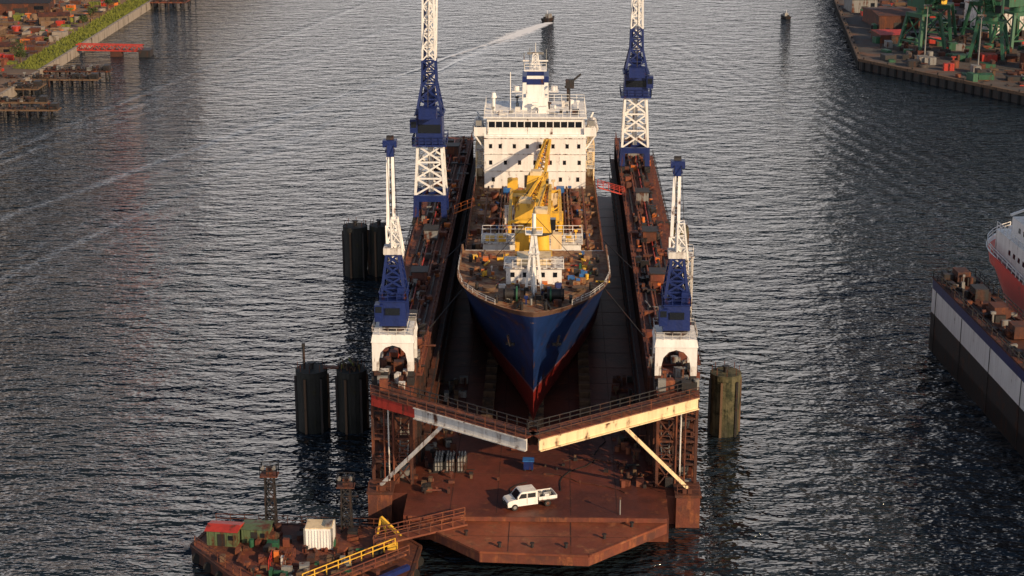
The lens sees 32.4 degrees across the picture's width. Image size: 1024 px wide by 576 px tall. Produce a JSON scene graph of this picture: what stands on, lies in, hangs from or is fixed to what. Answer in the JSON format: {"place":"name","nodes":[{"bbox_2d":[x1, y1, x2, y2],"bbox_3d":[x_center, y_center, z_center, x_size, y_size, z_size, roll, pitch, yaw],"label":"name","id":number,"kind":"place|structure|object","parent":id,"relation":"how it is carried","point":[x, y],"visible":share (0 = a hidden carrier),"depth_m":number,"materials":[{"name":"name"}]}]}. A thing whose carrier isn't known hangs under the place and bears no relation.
{"place":"outdoors","nodes":[
{"label":"outdoors","id":0,"kind":"place"},
{"bbox_2d":[0,0,125,92],"bbox_3d":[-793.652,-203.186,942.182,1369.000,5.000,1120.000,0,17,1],"label":"quay ground","id":1,"kind":"structure","parent":0,"point":[9,70],"depth_m":507.44,"materials":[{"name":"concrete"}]},
{"bbox_2d":[0,26,6,36],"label":"yard shed","id":2,"kind":"structure","parent":1,"relation":"on","point":[3,29],"depth_m":502.73,"materials":[{"name":"metal"}]},
{"bbox_2d":[0,42,16,53],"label":"yard shed","id":3,"kind":"structure","parent":1,"relation":"on","point":[4,48],"depth_m":476.24,"materials":[{"name":"metal"}]},
{"bbox_2d":[8,39,26,61],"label":"tree","id":4,"kind":"object","parent":1,"relation":"on","point":[17,47],"visible":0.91,"depth_m":466.01,"materials":[{"name":"green plant"}]},
{"bbox_2d":[0,0,53,14],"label":"yard shed","id":5,"kind":"structure","parent":1,"relation":"on","point":[28,6],"depth_m":550.38,"materials":[{"name":"metal"}]},
{"bbox_2d":[38,11,69,24],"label":"yard shed","id":6,"kind":"structure","parent":1,"relation":"on","point":[50,16],"depth_m":530.73,"materials":[{"name":"metal"}]},
{"bbox_2d":[0,0,119,71],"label":"yard clutter","id":7,"kind":"object","parent":1,"relation":"on","point":[35,44],"visible":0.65,"depth_m":521.88,"materials":[{"name":"metal"}]},
{"bbox_2d":[0,0,158,104],"bbox_3d":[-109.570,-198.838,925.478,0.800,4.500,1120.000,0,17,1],"label":"quay wall","id":8,"kind":"structure","parent":1,"relation":"on","point":[73,52],"depth_m":504.55,"materials":[{"name":"concrete"}]},
{"bbox_2d":[13,0,148,69],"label":"grass bank","id":9,"kind":"structure","parent":1,"relation":"on","point":[50,53],"depth_m":506.37,"materials":[{"name":"green plant"}]},
{"bbox_2d":[12,48,26,62],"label":"tree","id":10,"kind":"object","parent":9,"relation":"on","point":[20,53],"visible":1,"depth_m":463.66,"materials":[{"name":"green plant"}]},
{"bbox_2d":[77,14,88,27],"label":"tree","id":11,"kind":"object","parent":9,"relation":"on","point":[83,19],"visible":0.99,"depth_m":522.86,"materials":[{"name":"green plant"}]},
{"bbox_2d":[86,6,98,20],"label":"tree","id":12,"kind":"object","parent":1,"relation":"on","point":[90,10],"visible":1,"depth_m":534.78,"materials":[{"name":"green plant"}]},
{"bbox_2d":[102,0,113,10],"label":"tree","id":13,"kind":"object","parent":1,"relation":"on","point":[108,2],"visible":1,"depth_m":557.62,"materials":[{"name":"green plant"}]},
{"bbox_2d":[0,0,1023,575],"bbox_3d":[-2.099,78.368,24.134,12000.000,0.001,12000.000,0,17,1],"label":"water","id":14,"kind":"structure","parent":0,"point":[178,288],"depth_m":293.01,"materials":[{"name":"black liquid"}]},
{"bbox_2d":[0,78,46,95],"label":"timber pier","id":15,"kind":"structure","parent":14,"relation":"in","point":[22,84],"depth_m":433.54,"materials":[{"name":"wood"}]},
{"bbox_2d":[0,95,49,106],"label":"timber pier","id":16,"kind":"structure","parent":14,"relation":"in","point":[29,100],"depth_m":415.56,"materials":[{"name":"wood"}]},
{"bbox_2d":[0,102,61,117],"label":"timber pier","id":17,"kind":"structure","parent":14,"relation":"in","point":[51,107],"depth_m":407.24,"materials":[{"name":"wood"}]},
{"bbox_2d":[0,72,100,86],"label":"timber pier","id":18,"kind":"structure","parent":14,"relation":"in","point":[80,78],"depth_m":444.81,"materials":[{"name":"wood"}]},
{"bbox_2d":[41,64,112,77],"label":"timber pier","id":19,"kind":"structure","parent":14,"relation":"in","point":[76,68],"depth_m":456.08,"materials":[{"name":"wood"}]},
{"bbox_2d":[76,43,153,56],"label":"red gangway","id":20,"kind":"object","parent":14,"relation":"on","point":[142,52],"visible":1,"depth_m":487.94,"materials":[{"name":"paint"}]},
{"bbox_2d":[150,0,189,8],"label":"timber pier","id":21,"kind":"structure","parent":14,"relation":"in","point":[169,1],"depth_m":575.53,"materials":[{"name":"wood"}]},
{"bbox_2d":[294,343,338,433],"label":"mooring dolphin","id":22,"kind":"object","parent":14,"relation":"in","point":[312,395],"visible":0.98,"depth_m":219.12,"materials":[{"name":"metal"}]},
{"bbox_2d":[190,507,467,575],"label":"work barge","id":23,"kind":"object","parent":14,"relation":"on","point":[384,547],"visible":0.88,"depth_m":183.40,"materials":[{"name":"metal"}]},
{"bbox_2d":[204,520,244,546],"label":"green shed","id":24,"kind":"structure","parent":23,"relation":"on","point":[224,533],"depth_m":185.35,"materials":[{"name":"paint"}]},
{"bbox_2d":[240,519,273,543],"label":"green shed","id":25,"kind":"structure","parent":23,"relation":"on","point":[256,529],"depth_m":186.06,"materials":[{"name":"paint"}]},
{"bbox_2d":[258,461,281,527],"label":"light tower","id":26,"kind":"structure","parent":23,"relation":"on","point":[269,473],"depth_m":188.35,"materials":[{"name":"metal"}]},
{"bbox_2d":[303,518,335,550],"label":"shipping container","id":27,"kind":"object","parent":23,"relation":"on","point":[319,533],"visible":1,"depth_m":184.28,"materials":[{"name":"white metal"}]},
{"bbox_2d":[334,472,357,532],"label":"light tower","id":28,"kind":"structure","parent":23,"relation":"on","point":[345,484],"depth_m":188.00,"materials":[{"name":"metal"}]},
{"bbox_2d":[335,357,369,434],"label":"mooring dolphin","id":29,"kind":"object","parent":14,"relation":"in","point":[352,397],"visible":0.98,"depth_m":219.06,"materials":[{"name":"metal"}]},
{"bbox_2d":[342,218,368,277],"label":"mooring dolphin","id":30,"kind":"object","parent":14,"relation":"in","point":[355,251],"visible":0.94,"depth_m":283.64,"materials":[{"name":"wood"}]},
{"bbox_2d":[368,217,388,276],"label":"mooring dolphin","id":31,"kind":"object","parent":14,"relation":"in","point":[376,238],"visible":0.66,"depth_m":284.13,"materials":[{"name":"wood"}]},
{"bbox_2d":[366,132,701,565],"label":"floating dry dock","id":32,"kind":"object","parent":14,"relation":"in","point":[607,438],"visible":0.75,"depth_m":200.64,"materials":[{"name":"metal"}]},
{"bbox_2d":[371,135,417,385],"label":"dock crane","id":33,"kind":"object","parent":32,"relation":"on","point":[394,326],"visible":0.99,"depth_m":194.22,"materials":[{"name":"metal"}]},
{"bbox_2d":[410,0,449,224],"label":"tower crane","id":34,"kind":"object","parent":32,"relation":"on","point":[427,126],"visible":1,"depth_m":257.88,"materials":[{"name":"metal"}]},
{"bbox_2d":[433,450,467,472],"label":"gas cylinder rack","id":35,"kind":"object","parent":32,"relation":"on","point":[460,464],"visible":1,"depth_m":199.44,"materials":[{"name":"metal"}]},
{"bbox_2d":[523,457,533,470],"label":"waste skip","id":36,"kind":"object","parent":32,"relation":"on","point":[528,462],"visible":1,"depth_m":199.78,"materials":[{"name":"blue paint"}]},
{"bbox_2d":[502,484,556,510],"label":"pickup truck","id":37,"kind":"object","parent":32,"relation":"on","point":[525,495],"visible":1,"depth_m":189.96,"materials":[{"name":"white paint"}]},
{"bbox_2d":[424,43,644,420],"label":"cargo ship","id":38,"kind":"object","parent":32,"relation":"on","point":[533,273],"visible":1,"depth_m":234.24,"materials":[{"name":"paint"}]},
{"bbox_2d":[618,0,652,172],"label":"tower crane","id":39,"kind":"object","parent":32,"relation":"on","point":[637,84],"visible":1,"depth_m":290.20,"materials":[{"name":"metal"}]},
{"bbox_2d":[651,156,697,390],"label":"dock crane","id":40,"kind":"object","parent":32,"relation":"on","point":[674,330],"visible":1,"depth_m":192.69,"materials":[{"name":"metal"}]},
{"bbox_2d":[541,10,554,21],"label":"motor boat","id":41,"kind":"object","parent":14,"relation":"on","point":[548,17],"visible":1,"depth_m":550.17,"materials":[{"name":"metal"}]},
{"bbox_2d":[669,219,688,276],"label":"mooring dolphin","id":42,"kind":"object","parent":14,"relation":"in","point":[687,231],"visible":0.16,"depth_m":283.13,"materials":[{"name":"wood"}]},
{"bbox_2d":[707,361,741,437],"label":"mooring dolphin","id":43,"kind":"object","parent":14,"relation":"in","point":[724,398],"visible":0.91,"depth_m":217.90,"materials":[{"name":"concrete"}]},
{"bbox_2d":[781,10,790,18],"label":"motor boat","id":44,"kind":"object","parent":14,"relation":"on","point":[784,15],"visible":1,"depth_m":555.95,"materials":[{"name":"metal"}]},
{"bbox_2d":[928,267,1023,458],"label":"floating dry dock","id":45,"kind":"object","parent":14,"relation":"in","point":[976,341],"visible":1,"depth_m":229.60,"materials":[{"name":"metal"}]},
{"bbox_2d":[986,209,1023,315],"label":"red ship","id":46,"kind":"object","parent":45,"relation":"on","point":[1005,247],"visible":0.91,"depth_m":250.00,"materials":[{"name":"paint"}]},
{"bbox_2d":[838,0,1023,104],"bbox_3d":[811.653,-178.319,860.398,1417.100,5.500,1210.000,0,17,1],"label":"shipyard ground","id":47,"kind":"structure","parent":0,"point":[860,29],"depth_m":465.76,"materials":[{"name":"concrete"}]},
{"bbox_2d":[844,0,877,12],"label":"shipyard shed","id":48,"kind":"structure","parent":47,"relation":"on","point":[853,6],"depth_m":550.78,"materials":[{"name":"grey metal"}]},
{"bbox_2d":[871,29,904,43],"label":"shipyard shed","id":49,"kind":"structure","parent":47,"relation":"on","point":[892,35],"depth_m":494.40,"materials":[{"name":"metal"}]},
{"bbox_2d":[862,7,918,28],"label":"shipyard shed","id":50,"kind":"structure","parent":47,"relation":"on","point":[889,17],"depth_m":519.09,"materials":[{"name":"metal"}]},
{"bbox_2d":[893,0,950,54],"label":"portal crane","id":51,"kind":"object","parent":47,"relation":"on","point":[921,12],"visible":0.89,"depth_m":477.96,"materials":[{"name":"green paint"}]},
{"bbox_2d":[924,4,931,54],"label":"lamp mast","id":52,"kind":"object","parent":47,"relation":"on","point":[927,5],"visible":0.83,"depth_m":465.39,"materials":[{"name":"grey metal"}]},
{"bbox_2d":[833,0,1023,103],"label":"quay wall","id":53,"kind":"structure","parent":47,"relation":"on","point":[858,59],"depth_m":452.41,"materials":[{"name":"brown"}]},
{"bbox_2d":[913,0,961,42],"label":"portal crane","id":54,"kind":"object","parent":47,"relation":"on","point":[948,6],"visible":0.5,"depth_m":493.45,"materials":[{"name":"green paint"}]},
{"bbox_2d":[860,0,1023,85],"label":"shipyard clutter","id":55,"kind":"object","parent":47,"relation":"on","point":[990,55],"visible":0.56,"depth_m":470.99,"materials":[{"name":"red paint"}]},
{"bbox_2d":[957,0,1003,41],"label":"portal crane","id":56,"kind":"object","parent":47,"relation":"on","point":[979,3],"visible":0.47,"depth_m":499.81,"materials":[{"name":"green paint"}]},
{"bbox_2d":[977,15,985,64],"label":"lamp mast","id":57,"kind":"object","parent":47,"relation":"on","point":[980,37],"visible":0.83,"depth_m":448.20,"materials":[{"name":"grey metal"}]},
{"bbox_2d":[965,0,1009,64],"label":"portal crane","id":58,"kind":"object","parent":47,"relation":"on","point":[993,11],"visible":0.98,"depth_m":462.54,"materials":[{"name":"green paint"}]},
{"bbox_2d":[964,1,1023,34],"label":"shipyard shed","id":59,"kind":"structure","parent":47,"relation":"on","point":[973,14],"depth_m":510.25,"materials":[{"name":"white paint"}]},
{"bbox_2d":[989,0,1023,52],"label":"portal crane","id":60,"kind":"object","parent":47,"relation":"on","point":[1015,10],"visible":0.8,"depth_m":479.15,"materials":[{"name":"green paint"}]},
{"bbox_2d":[1019,50,1023,68],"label":"shipyard shed","id":61,"kind":"structure","parent":47,"relation":"on","point":[1021,57],"depth_m":455.32,"materials":[{"name":"metal"}]}
]}

